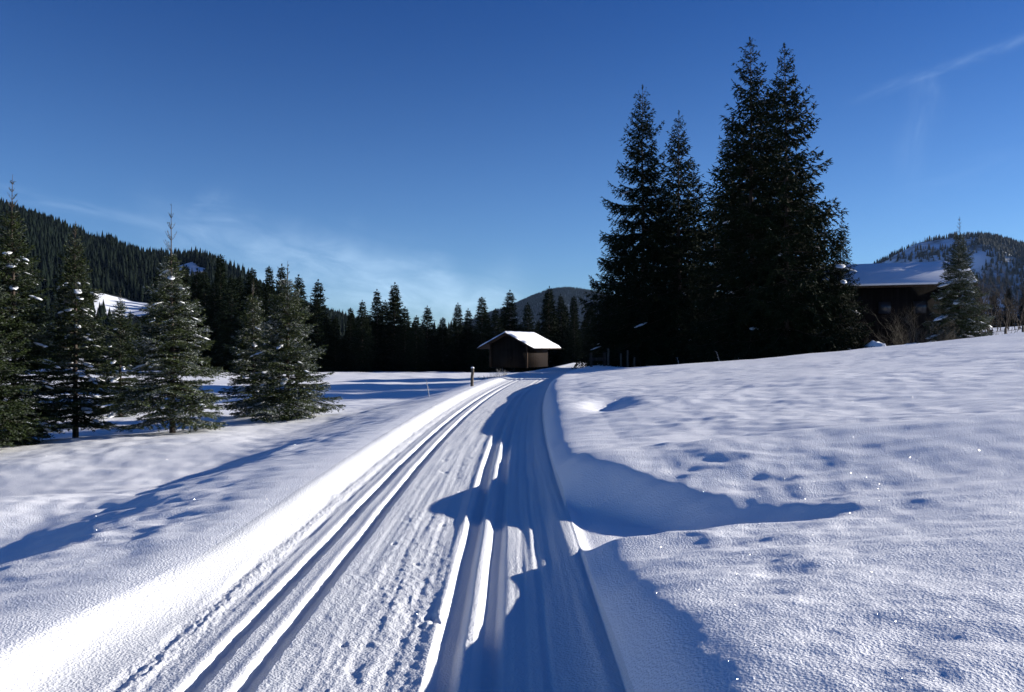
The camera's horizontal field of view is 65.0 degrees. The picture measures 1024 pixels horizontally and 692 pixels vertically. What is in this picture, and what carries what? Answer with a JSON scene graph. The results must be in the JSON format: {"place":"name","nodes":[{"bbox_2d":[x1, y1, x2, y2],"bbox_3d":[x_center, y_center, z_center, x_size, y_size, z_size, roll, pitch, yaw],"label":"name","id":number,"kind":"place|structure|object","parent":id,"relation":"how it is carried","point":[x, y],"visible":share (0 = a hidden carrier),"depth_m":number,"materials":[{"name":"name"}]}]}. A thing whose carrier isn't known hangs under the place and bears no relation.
{"place":"outdoors","nodes":[
{"label":"outdoors","id":0,"kind":"place"},
{"bbox_2d":[0,247,233,355],"bbox_3d":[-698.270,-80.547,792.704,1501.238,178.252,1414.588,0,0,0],"label":"hill","id":1,"kind":"structure","parent":0,"point":[111,299],"depth_m":407.02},
{"bbox_2d":[0,198,472,346],"bbox_3d":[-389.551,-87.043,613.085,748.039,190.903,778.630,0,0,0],"label":"hillside forest","id":2,"kind":"object","parent":1,"relation":"on","point":[47,236],"visible":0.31,"depth_m":492.98,"materials":[{"name":"plant"}]},
{"bbox_2d":[0,326,1023,691],"bbox_3d":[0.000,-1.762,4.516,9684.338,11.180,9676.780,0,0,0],"label":"snow field","id":3,"kind":"structure","parent":0,"point":[848,520],"depth_m":6.93,"materials":[{"name":"snow"}]},
{"bbox_2d":[0,284,41,450],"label":"young spruce","id":4,"kind":"object","parent":3,"relation":"on","point":[6,390],"visible":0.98,"depth_m":16.20,"materials":[{"name":"green plant"}]},
{"bbox_2d":[17,315,28,358],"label":"forest spruce","id":5,"kind":"object","parent":3,"relation":"on","point":[23,340],"visible":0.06,"depth_m":132.76,"materials":[{"name":"green plant"}]},
{"bbox_2d":[0,174,84,446],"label":"young spruce","id":6,"kind":"object","parent":3,"relation":"on","point":[13,265],"visible":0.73,"depth_m":17.21,"materials":[{"name":"green plant"}]},
{"bbox_2d":[52,333,68,368],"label":"forest spruce","id":7,"kind":"object","parent":3,"relation":"on","point":[58,353],"visible":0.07,"depth_m":124.76,"materials":[{"name":"green plant"}]},
{"bbox_2d":[64,326,83,363],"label":"forest spruce","id":8,"kind":"object","parent":3,"relation":"on","point":[78,362],"visible":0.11,"depth_m":136.71,"materials":[{"name":"green plant"}]},
{"bbox_2d":[31,222,125,437],"bbox_3d":[-10.086,-0.359,18.575,2.061,5.045,2.103,0,0,6],"label":"young spruce","id":9,"kind":"object","parent":3,"relation":"on","point":[89,384],"visible":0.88,"depth_m":18.35,"materials":[{"name":"green plant"}]},
{"bbox_2d":[81,314,108,365],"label":"forest spruce","id":10,"kind":"object","parent":3,"relation":"on","point":[92,360],"visible":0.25,"depth_m":142.22,"materials":[{"name":"green plant"}]},
{"bbox_2d":[104,322,118,364],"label":"forest spruce","id":11,"kind":"object","parent":3,"relation":"on","point":[107,357],"visible":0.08,"depth_m":139.09,"materials":[{"name":"green plant"}]},
{"bbox_2d":[91,288,148,417],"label":"young spruce","id":12,"kind":"object","parent":3,"relation":"on","point":[114,351],"visible":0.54,"depth_m":23.85,"materials":[{"name":"green plant"}]},
{"bbox_2d":[109,333,138,366],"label":"forest spruce","id":13,"kind":"object","parent":3,"relation":"on","point":[127,364],"visible":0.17,"depth_m":129.23,"materials":[{"name":"green plant"}]},
{"bbox_2d":[131,321,143,363],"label":"forest spruce","id":14,"kind":"object","parent":3,"relation":"on","point":[139,330],"visible":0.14,"depth_m":142.08,"materials":[{"name":"green plant"}]},
{"bbox_2d":[133,266,170,370],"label":"forest spruce","id":15,"kind":"object","parent":3,"relation":"on","point":[152,299],"visible":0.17,"depth_m":119.64,"materials":[{"name":"green plant"}]},
{"bbox_2d":[107,204,230,432],"bbox_3d":[-7.732,-0.585,18.281,2.939,5.323,2.661,0,0,39],"label":"young spruce","id":16,"kind":"object","parent":3,"relation":"on","point":[173,408],"visible":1,"depth_m":17.99,"materials":[{"name":"green plant"}]},
{"bbox_2d":[152,268,192,371],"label":"forest spruce","id":17,"kind":"object","parent":3,"relation":"on","point":[165,362],"visible":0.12,"depth_m":100.40,"materials":[{"name":"green plant"}]},
{"bbox_2d":[182,265,193,305],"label":"forest spruce","id":18,"kind":"object","parent":3,"relation":"on","point":[187,270],"visible":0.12,"depth_m":124.67,"materials":[{"name":"green plant"}]},
{"bbox_2d":[182,268,209,370],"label":"forest spruce","id":19,"kind":"object","parent":3,"relation":"on","point":[194,285],"visible":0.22,"depth_m":103.47,"materials":[{"name":"green plant"}]},
{"bbox_2d":[194,269,212,316],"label":"forest spruce","id":20,"kind":"object","parent":3,"relation":"on","point":[206,285],"visible":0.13,"depth_m":109.40,"materials":[{"name":"green plant"}]},
{"bbox_2d":[191,281,229,371],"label":"forest spruce","id":21,"kind":"object","parent":3,"relation":"on","point":[208,320],"visible":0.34,"depth_m":100.95,"materials":[{"name":"green plant"}]},
{"bbox_2d":[207,254,232,351],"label":"forest spruce","id":22,"kind":"object","parent":3,"relation":"on","point":[220,275],"visible":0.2,"depth_m":103.37,"materials":[{"name":"green plant"}]},
{"bbox_2d":[203,274,256,371],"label":"forest spruce","id":23,"kind":"object","parent":3,"relation":"on","point":[232,326],"visible":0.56,"depth_m":95.70,"materials":[{"name":"green plant"}]},
{"bbox_2d":[233,275,244,337],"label":"forest spruce","id":24,"kind":"object","parent":3,"relation":"on","point":[241,284],"visible":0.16,"depth_m":109.77,"materials":[{"name":"green plant"}]},
{"bbox_2d":[234,268,258,328],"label":"forest spruce","id":25,"kind":"object","parent":3,"relation":"on","point":[247,287],"visible":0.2,"depth_m":101.61,"materials":[{"name":"green plant"}]},
{"bbox_2d":[215,282,285,417],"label":"young spruce","id":26,"kind":"object","parent":3,"relation":"on","point":[256,329],"visible":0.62,"depth_m":22.29,"materials":[{"name":"green plant"}]},
{"bbox_2d":[243,279,273,371],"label":"forest spruce","id":27,"kind":"object","parent":3,"relation":"on","point":[257,289],"visible":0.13,"depth_m":98.57,"materials":[{"name":"green plant"}]},
{"bbox_2d":[261,283,268,316],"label":"forest spruce","id":28,"kind":"object","parent":3,"relation":"on","point":[263,286],"visible":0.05,"depth_m":121.64,"materials":[{"name":"green plant"}]},
{"bbox_2d":[259,266,279,350],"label":"forest spruce","id":29,"kind":"object","parent":3,"relation":"on","point":[269,284],"visible":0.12,"depth_m":101.17,"materials":[{"name":"green plant"}]},
{"bbox_2d":[257,297,281,371],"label":"forest spruce","id":30,"kind":"object","parent":3,"relation":"on","point":[272,342],"visible":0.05,"depth_m":97.49,"materials":[{"name":"green plant"}]},
{"bbox_2d":[270,264,288,302],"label":"forest spruce","id":31,"kind":"object","parent":3,"relation":"on","point":[280,272],"visible":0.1,"depth_m":115.63,"materials":[{"name":"green plant"}]},
{"bbox_2d":[275,281,284,328],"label":"forest spruce","id":32,"kind":"object","parent":3,"relation":"on","point":[278,290],"visible":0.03,"depth_m":113.96,"materials":[{"name":"green plant"}]},
{"bbox_2d":[272,299,302,371],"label":"forest spruce","id":33,"kind":"object","parent":3,"relation":"on","point":[289,351],"visible":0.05,"depth_m":95.61,"materials":[{"name":"green plant"}]},
{"bbox_2d":[232,264,345,422],"bbox_3d":[-5.769,-0.063,21.074,2.766,4.354,2.917,0,0,-35],"label":"young spruce","id":34,"kind":"object","parent":3,"relation":"on","point":[272,397],"visible":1,"depth_m":20.73,"materials":[{"name":"green plant"}]},
{"bbox_2d":[290,274,310,347],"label":"forest spruce","id":35,"kind":"object","parent":3,"relation":"on","point":[299,284],"visible":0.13,"depth_m":110.12,"materials":[{"name":"green plant"}]},
{"bbox_2d":[292,301,309,371],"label":"forest spruce","id":36,"kind":"object","parent":3,"relation":"on","point":[303,335],"visible":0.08,"depth_m":97.00,"materials":[{"name":"green plant"}]},
{"bbox_2d":[304,279,331,348],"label":"forest spruce","id":37,"kind":"object","parent":3,"relation":"on","point":[315,295],"visible":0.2,"depth_m":106.94,"materials":[{"name":"green plant"}]},
{"bbox_2d":[307,297,331,371],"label":"forest spruce","id":38,"kind":"object","parent":3,"relation":"on","point":[318,337],"visible":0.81,"depth_m":98.37,"materials":[{"name":"green plant"}]},
{"bbox_2d":[28,362,633,691],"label":"ski trail","id":39,"kind":"object","parent":3,"relation":"on","point":[435,548],"visible":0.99,"depth_m":5.26,"materials":[{"name":"snow"}]},
{"bbox_2d":[318,316,344,371],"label":"forest spruce","id":40,"kind":"object","parent":3,"relation":"on","point":[327,325],"visible":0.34,"depth_m":100.55,"materials":[{"name":"green plant"}]},
{"bbox_2d":[328,315,342,349],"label":"forest spruce","id":41,"kind":"object","parent":3,"relation":"on","point":[335,322],"visible":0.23,"depth_m":102.88,"materials":[{"name":"green plant"}]},
{"bbox_2d":[339,307,359,371],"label":"forest spruce","id":42,"kind":"object","parent":3,"relation":"on","point":[350,320],"visible":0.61,"depth_m":101.14,"materials":[{"name":"green plant"}]},
{"bbox_2d":[345,300,377,371],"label":"forest spruce","id":43,"kind":"object","parent":3,"relation":"on","point":[362,357],"visible":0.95,"depth_m":99.88,"materials":[{"name":"green plant"}]},
{"bbox_2d":[365,289,392,370],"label":"forest spruce","id":44,"kind":"object","parent":3,"relation":"on","point":[376,331],"visible":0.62,"depth_m":106.06,"materials":[{"name":"green plant"}]},
{"bbox_2d":[377,300,392,346],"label":"forest spruce","id":45,"kind":"object","parent":3,"relation":"on","point":[386,305],"visible":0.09,"depth_m":112.51,"materials":[{"name":"green plant"}]},
{"bbox_2d":[373,282,408,370],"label":"forest spruce","id":46,"kind":"object","parent":3,"relation":"on","point":[394,308],"visible":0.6,"depth_m":105.36,"materials":[{"name":"green plant"}]},
{"bbox_2d":[388,306,417,371],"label":"forest spruce","id":47,"kind":"object","parent":3,"relation":"on","point":[406,323],"visible":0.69,"depth_m":103.59,"materials":[{"name":"green plant"}]},
{"bbox_2d":[401,315,430,371],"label":"forest spruce","id":48,"kind":"object","parent":3,"relation":"on","point":[415,360],"visible":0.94,"depth_m":100.62,"materials":[{"name":"green plant"}]},
{"bbox_2d":[417,306,443,370],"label":"forest spruce","id":49,"kind":"object","parent":3,"relation":"on","point":[426,333],"visible":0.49,"depth_m":105.53,"materials":[{"name":"green plant"}]},
{"bbox_2d":[431,317,455,371],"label":"forest spruce","id":50,"kind":"object","parent":3,"relation":"on","point":[445,358],"visible":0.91,"depth_m":104.97,"materials":[{"name":"green plant"}]},
{"bbox_2d":[447,304,468,371],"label":"forest spruce","id":51,"kind":"object","parent":3,"relation":"on","point":[458,358],"visible":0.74,"depth_m":107.49,"materials":[{"name":"green plant"}]},
{"bbox_2d":[460,308,474,346],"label":"forest spruce","id":52,"kind":"object","parent":3,"relation":"on","point":[468,321],"visible":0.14,"depth_m":114.26,"materials":[{"name":"green plant"}]},
{"bbox_2d":[470,367,473,385],"bbox_3d":[-1.458,1.244,29.501,0.152,0.968,0.124,0,0,0],"label":"wooden post","id":53,"kind":"object","parent":3,"relation":"on","point":[472,376],"visible":0.88,"depth_m":29.45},
{"bbox_2d":[468,313,491,353],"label":"forest spruce","id":54,"kind":"object","parent":3,"relation":"on","point":[485,327],"visible":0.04,"depth_m":109.14,"materials":[{"name":"green plant"}]},
{"bbox_2d":[465,297,495,371],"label":"forest spruce","id":55,"kind":"object","parent":3,"relation":"on","point":[482,360],"visible":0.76,"depth_m":101.86,"materials":[{"name":"green plant"}]},
{"bbox_2d":[488,308,512,371],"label":"forest spruce","id":56,"kind":"object","parent":3,"relation":"on","point":[493,327],"visible":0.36,"depth_m":104.98,"materials":[{"name":"green plant"}]},
{"bbox_2d":[491,368,509,376],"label":"bare shrub","id":57,"kind":"object","parent":3,"relation":"on","point":[506,373],"visible":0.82,"depth_m":70.97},
{"bbox_2d":[499,307,508,332],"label":"forest spruce","id":58,"kind":"object","parent":3,"relation":"on","point":[501,314],"visible":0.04,"depth_m":124.25,"materials":[{"name":"green plant"}]},
{"bbox_2d":[497,290,526,370],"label":"forest spruce","id":59,"kind":"object","parent":3,"relation":"on","point":[508,309],"visible":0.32,"depth_m":114.70,"materials":[{"name":"green plant"}]},
{"bbox_2d":[477,331,560,367],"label":"wooden hut","id":60,"kind":"object","parent":3,"relation":"on","point":[513,349],"visible":1,"depth_m":72.93,"materials":[{"name":"brown wood"}]},
{"bbox_2d":[500,349,512,367],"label":"door","id":61,"kind":"structure","parent":60,"relation":"in","point":[506,355],"depth_m":72.77,"materials":[{"name":"brown wood"}]},
{"bbox_2d":[510,303,544,371],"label":"forest spruce","id":62,"kind":"object","parent":3,"relation":"on","point":[526,318],"visible":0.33,"depth_m":102.83,"materials":[{"name":"green plant"}]},
{"bbox_2d":[534,320,540,333],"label":"forest spruce","id":63,"kind":"object","parent":3,"relation":"on","point":[536,327],"visible":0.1,"depth_m":127.49,"materials":[{"name":"green plant"}]},
{"bbox_2d":[539,302,553,367],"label":"forest spruce","id":64,"kind":"object","parent":3,"relation":"on","point":[547,324],"visible":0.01,"depth_m":115.33,"materials":[{"name":"green plant"}]},
{"bbox_2d":[536,286,564,368],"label":"forest spruce","id":65,"kind":"object","parent":3,"relation":"on","point":[553,359],"visible":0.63,"depth_m":108.78,"materials":[{"name":"green plant"}]},
{"bbox_2d":[550,294,570,365],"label":"forest spruce","id":66,"kind":"object","parent":3,"relation":"on","point":[561,313],"visible":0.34,"depth_m":113.82,"materials":[{"name":"green plant"}]},
{"bbox_2d":[560,307,568,344],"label":"forest spruce","id":67,"kind":"object","parent":3,"relation":"on","point":[567,311],"visible":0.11,"depth_m":115.17,"materials":[{"name":"green plant"}]},
{"bbox_2d":[560,296,582,364],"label":"forest spruce","id":68,"kind":"object","parent":3,"relation":"on","point":[574,307],"visible":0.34,"depth_m":105.47,"materials":[{"name":"green plant"}]},
{"bbox_2d":[562,312,585,364],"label":"forest spruce","id":69,"kind":"object","parent":3,"relation":"on","point":[569,355],"visible":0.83,"depth_m":96.90,"materials":[{"name":"green plant"}]},
{"bbox_2d":[580,319,587,343],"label":"forest spruce","id":70,"kind":"object","parent":3,"relation":"on","point":[582,327],"visible":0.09,"depth_m":107.49,"materials":[{"name":"green plant"}]},
{"bbox_2d":[578,306,603,360],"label":"forest spruce","id":71,"kind":"object","parent":3,"relation":"on","point":[587,345],"visible":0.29,"depth_m":100.71,"materials":[{"name":"green plant"}]},
{"bbox_2d":[589,353,605,366],"bbox_3d":[5.772,0.930,54.005,1.164,0.952,0.385,0,0,-11],"label":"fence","id":72,"kind":"object","parent":3,"relation":"on","point":[591,359],"visible":0.93,"depth_m":53.91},
{"bbox_2d":[569,224,649,368],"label":"tall spruce","id":73,"kind":"object","parent":3,"relation":"on","point":[587,304],"visible":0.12,"depth_m":63.77,"materials":[{"name":"green plant"}]},
{"bbox_2d":[583,84,693,367],"bbox_3d":[9.815,-7.552,59.554,9.240,23.981,9.082,0,0,4],"label":"tall spruce","id":74,"kind":"object","parent":3,"relation":"on","point":[629,309],"visible":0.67,"depth_m":59.19,"materials":[{"name":"green plant"}]},
{"bbox_2d":[625,184,686,328],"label":"tall spruce","id":75,"kind":"object","parent":3,"relation":"on","point":[658,218],"visible":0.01,"depth_m":66.81,"materials":[{"name":"green plant"}]},
{"bbox_2d":[631,110,724,365],"bbox_3d":[12.245,-6.625,57.735,8.237,20.860,7.561,0,0,36],"label":"tall spruce","id":76,"kind":"object","parent":3,"relation":"on","point":[676,260],"visible":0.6,"depth_m":57.27,"materials":[{"name":"green plant"}]},
{"bbox_2d":[655,162,724,312],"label":"tall spruce","id":77,"kind":"object","parent":3,"relation":"on","point":[699,186],"visible":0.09,"depth_m":65.61,"materials":[{"name":"green plant"}]},
{"bbox_2d":[662,199,746,363],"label":"tall spruce","id":78,"kind":"object","parent":3,"relation":"on","point":[687,319],"visible":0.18,"depth_m":53.79,"materials":[{"name":"green plant"}]},
{"bbox_2d":[686,117,749,317],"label":"tall spruce","id":79,"kind":"object","parent":3,"relation":"on","point":[722,165],"visible":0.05,"depth_m":67.02,"materials":[{"name":"green plant"}]},
{"bbox_2d":[682,37,815,362],"bbox_3d":[14.363,-7.732,49.047,8.846,22.397,8.254,0,0,-38],"label":"tall spruce","id":80,"kind":"object","parent":3,"relation":"on","point":[743,153],"visible":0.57,"depth_m":48.34,"materials":[{"name":"green plant"}]},
{"bbox_2d":[715,89,803,325],"bbox_3d":[19.536,-8.085,61.714,9.134,23.596,9.225,0,0,8],"label":"tall spruce","id":81,"kind":"object","parent":3,"relation":"on","point":[770,180],"visible":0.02,"depth_m":61.61,"materials":[{"name":"green plant"}]},
{"bbox_2d":[719,43,859,359],"bbox_3d":[16.058,-7.199,46.834,7.845,21.125,8.030,0,0,12],"label":"tall spruce","id":82,"kind":"object","parent":3,"relation":"on","point":[808,295],"visible":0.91,"depth_m":46.06,"materials":[{"name":"green plant"}]},
{"bbox_2d":[783,150,830,265],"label":"tall spruce","id":83,"kind":"object","parent":3,"relation":"on","point":[803,183],"visible":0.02,"depth_m":65.69,"materials":[{"name":"green plant"}]},
{"bbox_2d":[789,195,867,346],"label":"tall spruce","id":84,"kind":"object","parent":3,"relation":"on","point":[823,261],"visible":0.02,"depth_m":51.40,"materials":[{"name":"green plant"}]},
{"bbox_2d":[803,213,874,353],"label":"slender spruce","id":85,"kind":"object","parent":3,"relation":"on","point":[842,331],"visible":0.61,"depth_m":45.63,"materials":[{"name":"green plant"}]},
{"bbox_2d":[865,340,885,347],"bbox_3d":[20.602,0.561,45.516,1.751,1.767,1.386,0,0,0],"label":"snow mound","id":86,"kind":"object","parent":3,"relation":"on","point":[873,343],"visible":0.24,"depth_m":45.26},
{"bbox_2d":[864,336,892,345],"bbox_3d":[21.189,-0.003,47.010,1.866,1.553,2.089,0,0,9],"label":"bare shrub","id":87,"kind":"object","parent":3,"relation":"on","point":[879,339],"visible":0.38,"depth_m":46.88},
{"bbox_2d":[809,261,977,345],"bbox_3d":[29.500,-3.131,65.000,12.600,7.063,10.000,0,0,20],"label":"farmhouse","id":88,"kind":"object","parent":3,"relation":"on","point":[885,289],"visible":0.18,"depth_m":60.85,"materials":[{"name":"brown wood"}]},
{"bbox_2d":[877,300,891,314],"bbox_3d":[28.245,-2.900,60.943,1.050,1.100,0.105,0,0,20],"label":"window","id":89,"kind":"structure","parent":88,"relation":"in","point":[884,306],"depth_m":60.89,"materials":[{"name":"black glass"}]},
{"bbox_2d":[912,300,927,314],"bbox_3d":[30.490,-2.900,60.125,1.050,1.100,0.105,0,0,20],"label":"window","id":90,"kind":"structure","parent":88,"relation":"in","point":[924,309],"depth_m":60.08,"materials":[{"name":"black glass"}]},
{"bbox_2d":[860,301,931,344],"bbox_3d":[23.055,-1.045,46.878,4.255,3.533,5.054,0,0,44],"label":"bare shrub","id":91,"kind":"object","parent":3,"relation":"on","point":[896,333],"visible":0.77,"depth_m":47.10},
{"bbox_2d":[902,308,955,343],"bbox_3d":[22.783,-0.957,43.978,3.046,2.542,3.230,0,0,-43],"label":"bare shrub","id":92,"kind":"object","parent":3,"relation":"on","point":[915,333],"visible":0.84,"depth_m":43.80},
{"bbox_2d":[926,323,960,341],"bbox_3d":[23.084,-0.573,42.929,1.838,1.528,2.182,0,0,0],"label":"bare shrub","id":93,"kind":"object","parent":3,"relation":"on","point":[939,338],"visible":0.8,"depth_m":42.79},
{"bbox_2d":[922,216,994,341],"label":"young spruce","id":94,"kind":"object","parent":3,"relation":"on","point":[957,304],"visible":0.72,"depth_m":44.60,"materials":[{"name":"green plant"}]},
{"bbox_2d":[963,268,1018,331],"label":"bare tree","id":95,"kind":"object","parent":3,"relation":"on","point":[998,313],"visible":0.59,"depth_m":97.19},
{"bbox_2d":[969,268,1014,331],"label":"bare tree","id":96,"kind":"object","parent":3,"relation":"on","point":[982,302],"visible":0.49,"depth_m":94.42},
{"bbox_2d":[986,296,1006,327],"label":"forest spruce","id":97,"kind":"object","parent":3,"relation":"on","point":[995,318],"visible":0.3,"depth_m":146.19,"materials":[{"name":"green plant"}]},
{"bbox_2d":[972,309,1022,336],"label":"bare shrub","id":98,"kind":"object","parent":3,"relation":"on","point":[1005,329],"visible":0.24,"depth_m":49.35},
{"bbox_2d":[975,326,1023,333],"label":"wire fence","id":99,"kind":"object","parent":3,"relation":"on","point":[1004,331],"visible":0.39,"depth_m":60.74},
{"bbox_2d":[990,259,1023,329],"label":"bare tree","id":100,"kind":"object","parent":3,"relation":"on","point":[1013,310],"visible":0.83,"depth_m":100.63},
{"bbox_2d":[1000,289,1015,326],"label":"forest spruce","id":101,"kind":"object","parent":3,"relation":"on","point":[1010,299],"visible":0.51,"depth_m":147.37,"materials":[{"name":"green plant"}]},
{"bbox_2d":[1006,276,1023,328],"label":"bare tree","id":102,"kind":"object","parent":3,"relation":"on","point":[1016,300],"visible":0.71,"depth_m":106.06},
{"bbox_2d":[1010,292,1023,326],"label":"forest spruce","id":103,"kind":"object","parent":3,"relation":"on","point":[1018,312],"visible":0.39,"depth_m":144.41,"materials":[{"name":"green plant"}]},
{"bbox_2d":[0,0,1023,329],"label":"sky","id":104,"kind":"structure","parent":0,"point":[451,153],"materials":[{"name":"blue"}]},
{"bbox_2d":[474,290,618,334],"bbox_3d":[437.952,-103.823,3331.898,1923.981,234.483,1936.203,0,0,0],"label":"mountain","id":105,"kind":"structure","parent":0,"point":[579,312],"depth_m":2826.23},
{"bbox_2d":[457,286,613,332],"bbox_3d":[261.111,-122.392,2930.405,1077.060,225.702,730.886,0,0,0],"label":"ridge forest","id":106,"kind":"object","parent":105,"relation":"on","point":[557,291],"visible":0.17,"depth_m":3000.95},
{"bbox_2d":[882,237,1023,321],"bbox_3d":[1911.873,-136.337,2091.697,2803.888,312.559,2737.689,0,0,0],"label":"mountain","id":107,"kind":"structure","parent":0,"point":[980,257],"depth_m":1927.79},
{"bbox_2d":[873,231,1023,315],"bbox_3d":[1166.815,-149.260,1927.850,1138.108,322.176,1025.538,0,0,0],"label":"mountain forest","id":108,"kind":"object","parent":107,"relation":"on","point":[995,241],"visible":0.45,"depth_m":1970.86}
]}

